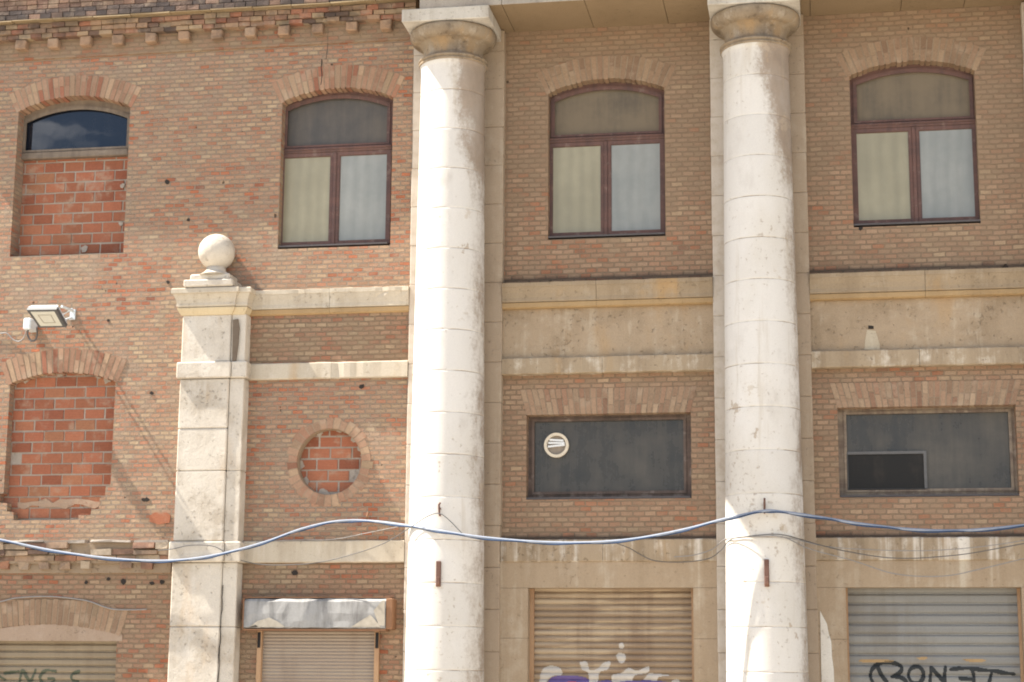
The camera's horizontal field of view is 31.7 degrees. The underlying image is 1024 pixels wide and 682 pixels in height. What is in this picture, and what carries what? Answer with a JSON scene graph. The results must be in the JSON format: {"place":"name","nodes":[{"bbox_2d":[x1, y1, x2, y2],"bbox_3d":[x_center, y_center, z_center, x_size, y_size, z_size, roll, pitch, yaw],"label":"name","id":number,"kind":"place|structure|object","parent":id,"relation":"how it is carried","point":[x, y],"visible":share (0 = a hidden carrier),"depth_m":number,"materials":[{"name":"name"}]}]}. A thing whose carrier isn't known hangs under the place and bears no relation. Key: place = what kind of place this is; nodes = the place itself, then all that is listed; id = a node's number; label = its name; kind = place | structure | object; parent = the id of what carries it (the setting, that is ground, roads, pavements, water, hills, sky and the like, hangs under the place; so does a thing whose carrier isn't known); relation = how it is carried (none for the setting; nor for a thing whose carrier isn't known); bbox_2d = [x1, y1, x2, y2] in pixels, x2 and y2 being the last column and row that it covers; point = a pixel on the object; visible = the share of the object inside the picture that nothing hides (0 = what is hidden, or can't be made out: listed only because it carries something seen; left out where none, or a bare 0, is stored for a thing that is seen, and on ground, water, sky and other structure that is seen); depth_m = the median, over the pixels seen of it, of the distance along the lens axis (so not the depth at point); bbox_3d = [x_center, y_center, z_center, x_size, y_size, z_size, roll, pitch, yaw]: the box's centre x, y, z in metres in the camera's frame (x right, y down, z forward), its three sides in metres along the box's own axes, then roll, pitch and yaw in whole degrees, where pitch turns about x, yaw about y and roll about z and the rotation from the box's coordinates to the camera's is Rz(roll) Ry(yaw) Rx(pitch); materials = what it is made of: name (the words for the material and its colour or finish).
{"place":"outdoors","nodes":[
{"label":"outdoors","id":0,"kind":"place"},
{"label":"pavement","id":1,"kind":"structure","parent":0,"visible":0},
{"bbox_2d":[0,0,1023,681],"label":"brick building","id":2,"kind":"structure","parent":1,"relation":"on","point":[568,270],"depth_m":19.61,"materials":[{"name":"brick"}]},
{"bbox_2d":[0,305,75,341],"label":"floodlight","id":3,"kind":"object","parent":2,"relation":"attached to","point":[47,316],"visible":1,"depth_m":20.24,"materials":[{"name":"white metal"}]},
{"bbox_2d":[0,596,146,609],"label":"thin cable","id":4,"kind":"object","parent":2,"relation":"attached to","point":[72,598],"visible":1,"depth_m":19.96,"materials":[{"name":"rubber"}]},
{"bbox_2d":[21,100,129,160],"bbox_3d":[-5.163,-2.526,21.283,1.420,0.776,0.110,-1,-11,10],"label":"window","id":5,"kind":"structure","parent":2,"relation":"in","point":[78,129],"depth_m":21.26,"materials":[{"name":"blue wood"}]},
{"bbox_2d":[158,513,461,564],"bbox_3d":[-2.118,2.133,19.270,3.542,0.492,0.395,-3,-11,19],"label":"thin cable","id":6,"kind":"object","parent":2,"relation":"attached to","point":[321,561],"visible":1,"depth_m":19.37,"materials":[{"name":"grey rubber"}]},
{"bbox_2d":[256,527,395,542],"bbox_3d":[-1.855,2.083,19.428,1.944,0.147,0.316,-5,-12,26],"label":"thin cable","id":7,"kind":"object","parent":2,"relation":"attached to","point":[331,539],"visible":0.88,"depth_m":19.54,"materials":[{"name":"grey rubber"}]},
{"bbox_2d":[278,91,392,248],"bbox_3d":[-2.015,-1.993,20.552,1.338,1.915,0.215,-1,-11,10],"label":"window","id":8,"kind":"structure","parent":2,"relation":"in","point":[337,166],"depth_m":20.55,"materials":[{"name":"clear glass"}]},
{"bbox_2d":[436,561,440,586],"bbox_3d":[-0.754,2.398,18.577,0.048,0.262,0.090,-1,-11,10],"label":"iron bar","id":9,"kind":"object","parent":2,"relation":"attached to","point":[438,573],"visible":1,"depth_m":18.55,"materials":[{"name":"brown metal"}]},
{"bbox_2d":[0,509,1023,562],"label":"power cable","id":10,"kind":"object","parent":2,"relation":"attached to","point":[919,530],"visible":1,"depth_m":18.38,"materials":[{"name":"grey rubber"}]},
{"bbox_2d":[548,82,665,239],"bbox_3d":[1.045,-2.051,20.088,1.332,1.870,0.215,-1,-11,10],"label":"window","id":11,"kind":"structure","parent":2,"relation":"in","point":[607,141],"depth_m":20.08,"materials":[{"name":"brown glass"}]},
{"bbox_2d":[526,414,691,499],"bbox_3d":[1.032,1.236,19.454,1.809,0.948,0.200,-1,-11,10],"label":"window","id":12,"kind":"structure","parent":2,"relation":"in","point":[608,456],"depth_m":19.49,"materials":[{"name":"grey glass"}]},
{"bbox_2d":[763,498,765,513],"bbox_3d":[2.541,1.668,18.153,0.024,0.171,0.128,-1,-11,10],"label":"iron hook","id":13,"kind":"object","parent":2,"relation":"attached to","point":[764,503],"visible":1,"depth_m":18.11,"materials":[{"name":"metal"}]},
{"bbox_2d":[764,559,768,586],"bbox_3d":[2.543,2.317,18.014,0.048,0.271,0.090,-1,-11,10],"label":"iron bar","id":14,"kind":"object","parent":2,"relation":"attached to","point":[766,572],"visible":1,"depth_m":17.99,"materials":[{"name":"brown metal"}]},
{"bbox_2d":[617,534,1023,562],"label":"thin cable","id":15,"kind":"object","parent":2,"relation":"attached to","point":[820,545],"visible":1,"depth_m":18.40,"materials":[{"name":"grey rubber"}]},
{"bbox_2d":[674,535,1023,576],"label":"thin cable","id":16,"kind":"object","parent":2,"relation":"attached to","point":[853,560],"visible":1,"depth_m":18.33,"materials":[{"name":"grey rubber"}]},
{"bbox_2d":[786,537,1023,550],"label":"thin cable","id":17,"kind":"object","parent":2,"relation":"attached to","point":[908,550],"visible":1,"depth_m":18.36,"materials":[{"name":"grey rubber"}]},
{"bbox_2d":[849,64,979,226],"bbox_3d":[4.349,-2.159,19.528,1.356,1.880,0.215,-1,-11,10],"label":"window","id":18,"kind":"structure","parent":2,"relation":"in","point":[914,150],"depth_m":19.53,"materials":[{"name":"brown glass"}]},
{"bbox_2d":[837,406,1018,497],"bbox_3d":[4.349,1.149,18.898,1.854,0.978,0.200,-1,-11,10],"label":"window","id":19,"kind":"structure","parent":2,"relation":"in","point":[957,451],"depth_m":18.93,"materials":[{"name":"grey glass"}]}
]}

